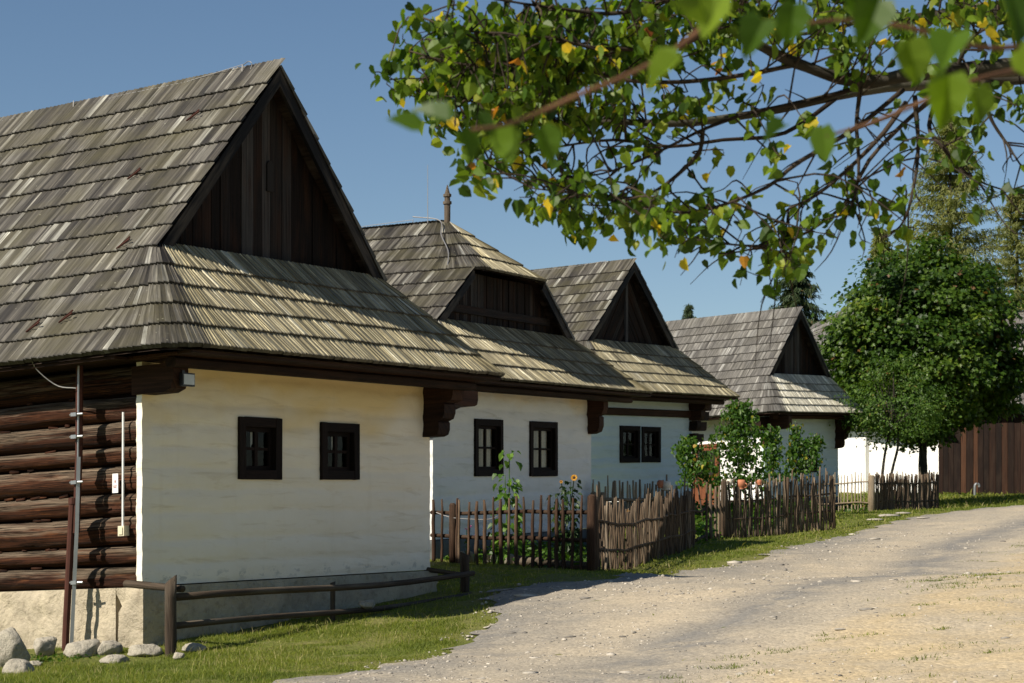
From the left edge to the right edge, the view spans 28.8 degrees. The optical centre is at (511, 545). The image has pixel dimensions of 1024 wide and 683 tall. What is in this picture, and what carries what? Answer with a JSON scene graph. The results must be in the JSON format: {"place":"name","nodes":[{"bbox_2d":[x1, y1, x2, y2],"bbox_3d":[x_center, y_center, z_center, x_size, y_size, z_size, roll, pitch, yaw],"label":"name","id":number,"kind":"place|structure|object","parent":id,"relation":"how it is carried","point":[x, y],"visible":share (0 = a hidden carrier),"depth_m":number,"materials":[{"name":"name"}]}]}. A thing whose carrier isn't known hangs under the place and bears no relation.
{"place":"outdoors","nodes":[
{"label":"outdoors","id":0,"kind":"place"},
{"bbox_2d":[0,489,1023,682],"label":"ground","id":1,"kind":"structure","parent":0,"point":[355,646],"depth_m":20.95,"materials":[{"name":"green plant"}]},
{"bbox_2d":[0,627,30,666],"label":"boulder","id":2,"kind":"object","parent":1,"relation":"on","point":[12,645],"visible":0.65,"depth_m":18.48,"materials":[{"name":"stone"}]},
{"bbox_2d":[2,659,34,673],"bbox_3d":[-4.377,1.094,17.585,0.279,0.196,0.264,0,0,27],"label":"boulder","id":3,"kind":"object","parent":1,"relation":"on","point":[14,664],"visible":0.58,"depth_m":17.52,"materials":[{"name":"stone"}]},
{"bbox_2d":[29,661,41,665],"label":"boulder","id":4,"kind":"object","parent":1,"relation":"on","point":[35,663],"visible":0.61,"depth_m":18.26,"materials":[{"name":"stone"}]},
{"bbox_2d":[33,636,56,656],"bbox_3d":[-4.504,0.969,19.211,0.246,0.198,0.164,0,0,-42],"label":"boulder","id":5,"kind":"object","parent":1,"relation":"on","point":[44,645],"visible":0.95,"depth_m":19.14,"materials":[{"name":"stone"}]},
{"bbox_2d":[30,651,99,663],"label":"weeds","id":6,"kind":"object","parent":1,"relation":"on","point":[51,659],"visible":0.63,"depth_m":18.75,"materials":[{"name":"green plant"}]},
{"bbox_2d":[63,639,100,657],"bbox_3d":[-4.079,0.998,18.979,0.368,0.230,0.314,0,0,-44],"label":"boulder","id":7,"kind":"object","parent":1,"relation":"on","point":[88,647],"visible":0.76,"depth_m":18.85,"materials":[{"name":"stone"}]},
{"bbox_2d":[97,640,122,654],"bbox_3d":[-3.847,0.998,18.992,0.222,0.194,0.253,0,0,21],"label":"boulder","id":8,"kind":"object","parent":1,"relation":"on","point":[109,647],"visible":0.8,"depth_m":18.91,"materials":[{"name":"stone"}]},
{"bbox_2d":[99,654,129,663],"bbox_3d":[-3.696,1.062,18.504,0.226,0.112,0.257,0,0,20],"label":"boulder","id":9,"kind":"object","parent":1,"relation":"on","point":[107,659],"visible":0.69,"depth_m":18.43,"materials":[{"name":"stone"}]},
{"bbox_2d":[127,644,162,656],"bbox_3d":[-3.465,1.001,18.893,0.289,0.149,0.262,0,0,32],"label":"boulder","id":10,"kind":"object","parent":1,"relation":"on","point":[139,650],"visible":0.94,"depth_m":18.82,"materials":[{"name":"stone"}]},
{"bbox_2d":[173,652,184,659],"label":"boulder","id":11,"kind":"object","parent":1,"relation":"on","point":[176,655],"visible":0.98,"depth_m":18.27,"materials":[{"name":"stone"}]},
{"bbox_2d":[182,643,206,651],"bbox_3d":[-3.014,0.972,18.893,0.205,0.109,0.194,0,0,31],"label":"boulder","id":12,"kind":"object","parent":1,"relation":"on","point":[187,648],"visible":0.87,"depth_m":18.84,"materials":[{"name":"stone"}]},
{"bbox_2d":[0,58,504,650],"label":"log house","id":13,"kind":"structure","parent":1,"relation":"on","point":[230,358],"depth_m":21.00,"materials":[{"name":"white paint"}]},
{"bbox_2d":[237,416,282,479],"bbox_3d":[-2.850,-1.022,21.169,0.487,0.688,0.704,0,0,32],"label":"window","id":14,"kind":"structure","parent":13,"relation":"in","point":[259,438],"depth_m":21.16,"materials":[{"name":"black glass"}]},
{"bbox_2d":[319,422,359,479],"bbox_3d":[-2.109,-1.048,22.353,0.489,0.666,0.707,0,0,32],"label":"window","id":15,"kind":"structure","parent":13,"relation":"in","point":[339,442],"depth_m":22.32,"materials":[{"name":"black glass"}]},
{"bbox_2d":[123,552,474,656],"bbox_3d":[-2.146,0.703,21.253,0.882,1.268,5.641,0,0,30],"label":"pole railing","id":16,"kind":"object","parent":1,"relation":"on","point":[171,588],"visible":0.87,"depth_m":20.03,"materials":[{"name":"brown wood"}]},
{"bbox_2d":[359,599,374,608],"bbox_3d":[-1.557,0.626,21.394,0.192,0.103,0.158,0,0,-12],"label":"boulder","id":17,"kind":"object","parent":1,"relation":"on","point":[367,604],"visible":1,"depth_m":21.34,"materials":[{"name":"stone"}]},
{"bbox_2d":[464,525,471,553],"bbox_3d":[-0.628,0.002,28.077,0.121,0.586,0.105,0,0,20],"label":"garden flower","id":18,"kind":"object","parent":1,"relation":"on","point":[466,541],"visible":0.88,"depth_m":28.08,"materials":[{"name":"green plant"}]},
{"bbox_2d":[487,504,513,553],"bbox_3d":[-0.142,-0.154,28.402,0.426,0.953,0.537,0,0,0],"label":"sunflower","id":19,"kind":"object","parent":1,"relation":"on","point":[490,524],"visible":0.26,"depth_m":28.34,"materials":[{"name":"green plant"}]},
{"bbox_2d":[361,165,652,559],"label":"log house","id":20,"kind":"structure","parent":1,"relation":"on","point":[541,406],"depth_m":31.49,"materials":[{"name":"white paint"}]},
{"bbox_2d":[474,419,503,475],"bbox_3d":[-0.557,-1.506,30.675,0.485,0.917,0.999,0,0,25],"label":"window","id":21,"kind":"structure","parent":20,"relation":"in","point":[488,433],"depth_m":30.70,"materials":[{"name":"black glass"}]},
{"bbox_2d":[529,421,557,476],"bbox_3d":[0.319,-1.578,32.556,0.490,0.939,1.092,0,0,25],"label":"window","id":22,"kind":"structure","parent":20,"relation":"in","point":[543,436],"depth_m":32.62,"materials":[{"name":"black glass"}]},
{"bbox_2d":[490,450,525,562],"bbox_3d":[-0.052,-0.527,27.993,0.511,1.679,0.511,0,0,0],"label":"sunflower","id":23,"kind":"object","parent":1,"relation":"on","point":[514,488],"visible":0.59,"depth_m":27.91,"materials":[{"name":"green plant"}]},
{"bbox_2d":[506,554,513,563],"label":"edging stone","id":24,"kind":"object","parent":1,"relation":"on","point":[511,557],"visible":0.38,"depth_m":27.80,"materials":[{"name":"stone"}]},
{"bbox_2d":[430,494,596,570],"bbox_3d":[-0.036,-0.028,27.437,3.004,1.325,0.133,0,0,40],"label":"picket fence","id":25,"kind":"object","parent":1,"relation":"on","point":[454,536],"visible":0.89,"depth_m":27.29,"materials":[{"name":"brown wood"}]},
{"bbox_2d":[436,512,497,519],"bbox_3d":[-0.638,-0.422,27.930,1.167,0.120,0.011,0,0,41],"label":"string","id":26,"kind":"object","parent":25,"relation":"hanging from","point":[470,519],"visible":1,"depth_m":27.87,"materials":[{"name":"fabric"}]},
{"bbox_2d":[513,555,538,565],"bbox_3d":[0.228,0.226,27.665,0.430,0.194,0.183,0,0,41],"label":"edging log","id":27,"kind":"object","parent":1,"relation":"on","point":[527,559],"visible":0.37,"depth_m":27.61,"materials":[{"name":"wood"}]},
{"bbox_2d":[444,532,659,567],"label":"garden plants","id":28,"kind":"object","parent":1,"relation":"on","point":[528,550],"visible":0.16,"depth_m":28.91,"materials":[{"name":"green plant"}]},
{"bbox_2d":[547,475,582,560],"bbox_3d":[0.731,-0.331,28.102,0.627,1.358,0.412,0,0,-41],"label":"sunflower","id":29,"kind":"object","parent":1,"relation":"on","point":[568,518],"visible":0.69,"depth_m":28.10,"materials":[{"name":"green plant"}]},
{"bbox_2d":[537,558,600,569],"bbox_3d":[0.769,0.265,27.200,1.017,0.202,0.163,0,0,41],"label":"edging log","id":30,"kind":"object","parent":1,"relation":"on","point":[584,565],"visible":0.3,"depth_m":27.13,"materials":[{"name":"brown wood"}]},
{"bbox_2d":[531,258,739,521],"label":"log house","id":31,"kind":"structure","parent":1,"relation":"on","point":[611,313],"depth_m":44.11,"materials":[{"name":"grey wood"}]},
{"bbox_2d":[619,425,640,462],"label":"window","id":32,"kind":"structure","parent":31,"relation":"in","point":[629,436],"depth_m":43.82,"materials":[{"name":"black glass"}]},
{"bbox_2d":[641,427,660,461],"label":"window","id":33,"kind":"structure","parent":31,"relation":"in","point":[650,436],"depth_m":44.54,"materials":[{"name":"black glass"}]},
{"bbox_2d":[590,474,688,546],"bbox_3d":[2.264,-0.439,34.598,2.156,1.631,0.122,0,0,-32],"label":"thin stick fence","id":34,"kind":"object","parent":1,"relation":"on","point":[627,499],"visible":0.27,"depth_m":34.45,"materials":[{"name":"brown wood"}]},
{"bbox_2d":[657,480,663,487],"bbox_3d":[2.577,-1.073,34.613,0.128,0.130,0.169,6,-5,-8],"label":"clay pot","id":35,"kind":"object","parent":34,"relation":"hanging from","point":[660,483],"visible":1,"depth_m":34.55,"materials":[{"name":"ceramic"}]},
{"bbox_2d":[660,481,670,490],"bbox_3d":[2.665,-1.046,34.589,0.208,0.160,0.158,-5,-5,-10],"label":"clay pot","id":36,"kind":"object","parent":34,"relation":"hanging from","point":[666,485],"visible":0.99,"depth_m":34.54,"materials":[{"name":"white ceramic"}]},
{"bbox_2d":[595,484,696,570],"bbox_3d":[2.159,-0.221,30.811,0.084,1.712,8.813,0,0,14],"label":"woven fence","id":37,"kind":"object","parent":1,"relation":"on","point":[673,534],"visible":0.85,"depth_m":30.11,"materials":[{"name":"brown wood"}]},
{"bbox_2d":[681,304,696,319],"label":"spruce","id":38,"kind":"object","parent":1,"relation":"on","point":[688,312],"visible":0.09,"depth_m":109.86,"materials":[{"name":"green plant"}]},
{"bbox_2d":[355,0,1023,362],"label":"lime tree","id":39,"kind":"object","parent":1,"relation":"on","point":[526,75],"visible":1,"depth_m":7.99,"materials":[{"name":"green plant"}]},
{"bbox_2d":[670,434,721,529],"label":"bean plant","id":40,"kind":"object","parent":1,"relation":"on","point":[699,466],"visible":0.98,"depth_m":40.13,"materials":[{"name":"green plant"}]},
{"bbox_2d":[695,479,726,542],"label":"fence gate","id":41,"kind":"structure","parent":1,"relation":"on","point":[721,506],"depth_m":37.31,"materials":[{"name":"brown wood"}]},
{"bbox_2d":[694,398,774,499],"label":"bean plant","id":42,"kind":"object","parent":1,"relation":"on","point":[740,430],"visible":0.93,"depth_m":41.34,"materials":[{"name":"green plant"}]},
{"bbox_2d":[617,306,862,509],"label":"log house","id":43,"kind":"structure","parent":1,"relation":"on","point":[784,381],"depth_m":54.78,"materials":[{"name":"white wood"}]},
{"bbox_2d":[693,443,719,508],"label":"door","id":44,"kind":"structure","parent":43,"relation":"in","point":[702,490],"depth_m":54.01,"materials":[{"name":"brown wood"}]},
{"bbox_2d":[799,440,817,472],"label":"window","id":45,"kind":"structure","parent":43,"relation":"in","point":[808,455],"depth_m":55.40,"materials":[{"name":"black glass"}]},
{"bbox_2d":[695,490,818,543],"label":"garden plants","id":46,"kind":"object","parent":1,"relation":"on","point":[699,526],"visible":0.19,"depth_m":40.71,"materials":[{"name":"green plant"}]},
{"bbox_2d":[757,423,788,485],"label":"bean plant","id":47,"kind":"object","parent":1,"relation":"on","point":[777,440],"visible":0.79,"depth_m":43.43,"materials":[{"name":"green plant"}]},
{"bbox_2d":[725,467,835,538],"bbox_3d":[5.308,-0.761,39.194,2.912,1.645,0.119,0,0,-35],"label":"bean garden fence","id":48,"kind":"object","parent":1,"relation":"on","point":[786,519],"visible":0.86,"depth_m":39.20,"materials":[{"name":"brown wood"}]},
{"bbox_2d":[726,479,732,485],"bbox_3d":[4.213,-1.227,38.516,0.128,0.130,0.170,7,-1,33],"label":"clay pot","id":49,"kind":"object","parent":48,"relation":"on","point":[730,481],"visible":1,"depth_m":38.45,"materials":[{"name":"white ceramic"}]},
{"bbox_2d":[738,480,746,488],"bbox_3d":[4.467,-1.195,38.595,0.228,0.175,0.172,6,9,37],"label":"clay pot","id":50,"kind":"object","parent":48,"relation":"on","point":[742,484],"visible":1,"depth_m":38.54,"materials":[{"name":"ceramic"}]},
{"bbox_2d":[778,420,814,491],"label":"bean plant","id":51,"kind":"object","parent":1,"relation":"on","point":[792,455],"visible":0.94,"depth_m":44.94,"materials":[{"name":"green plant"}]},
{"bbox_2d":[769,257,828,326],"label":"spruce tree","id":52,"kind":"object","parent":1,"relation":"on","point":[805,288],"visible":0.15,"depth_m":94.72,"materials":[{"name":"green plant"}]},
{"bbox_2d":[800,432,826,494],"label":"bean plant","id":53,"kind":"object","parent":1,"relation":"on","point":[814,443],"visible":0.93,"depth_m":45.95,"materials":[{"name":"green plant"}]},
{"bbox_2d":[799,471,874,511],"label":"slender fence","id":54,"kind":"object","parent":1,"relation":"on","point":[871,492],"visible":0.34,"depth_m":52.61,"materials":[{"name":"brown wood"}]},
{"bbox_2d":[818,499,897,512],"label":"garden plants","id":55,"kind":"object","parent":1,"relation":"on","point":[861,508],"visible":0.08,"depth_m":53.34,"materials":[{"name":"green plant"}]},
{"bbox_2d":[810,306,940,493],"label":"farmhouse","id":56,"kind":"object","parent":1,"relation":"on","point":[859,459],"visible":0.07,"depth_m":72.05,"materials":[{"name":"paint"}]},
{"bbox_2d":[859,225,894,290],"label":"larch tree","id":57,"kind":"object","parent":1,"relation":"on","point":[875,241],"visible":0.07,"depth_m":99.73,"materials":[{"name":"green plant"}]},
{"bbox_2d":[878,514,900,516],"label":"verge stone","id":58,"kind":"object","parent":1,"relation":"on","point":[882,515],"visible":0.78,"depth_m":43.42,"materials":[{"name":"grey stone"}]},
{"bbox_2d":[829,352,974,477],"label":"fruit tree","id":59,"kind":"object","parent":1,"relation":"on","point":[894,420],"visible":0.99,"depth_m":55.75,"materials":[{"name":"green plant"}]},
{"bbox_2d":[875,470,938,510],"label":"roadside fence","id":60,"kind":"object","parent":1,"relation":"on","point":[887,496],"visible":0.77,"depth_m":53.93,"materials":[{"name":"brown wood"}]},
{"bbox_2d":[811,230,1023,504],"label":"maple tree","id":61,"kind":"object","parent":1,"relation":"on","point":[949,324],"visible":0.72,"depth_m":58.14,"materials":[{"name":"green plant"}]},
{"bbox_2d":[882,116,1023,299],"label":"larch tree","id":62,"kind":"object","parent":1,"relation":"on","point":[948,207],"visible":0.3,"depth_m":84.63,"materials":[{"name":"green plant"}]},
{"bbox_2d":[973,483,979,494],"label":"standpipe","id":63,"kind":"object","parent":1,"relation":"on","point":[974,489],"visible":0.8,"depth_m":67.96,"materials":[{"name":"metal"}]},
{"bbox_2d":[939,311,1023,493],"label":"barn","id":64,"kind":"structure","parent":1,"relation":"on","point":[991,460],"depth_m":69.15,"materials":[{"name":"brown wood"}]},
{"bbox_2d":[979,187,1023,310],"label":"larch tree","id":65,"kind":"object","parent":1,"relation":"on","point":[1017,225],"visible":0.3,"depth_m":91.74,"materials":[{"name":"green plant"}]},
{"bbox_2d":[0,0,1023,320],"label":"sky","id":66,"kind":"structure","parent":0,"point":[53,52],"materials":[{"name":"blue"}]},
{"bbox_2d":[273,505,1023,682],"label":"gravel road","id":67,"kind":"structure","parent":0,"point":[743,620],"depth_m":17.71,"materials":[{"name":"grey gravel"}]},
{"bbox_2d":[637,542,1023,682],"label":"grass tufts","id":68,"kind":"object","parent":67,"relation":"on","point":[916,658],"visible":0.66,"depth_m":15.90,"materials":[{"name":"plant"}]}
]}

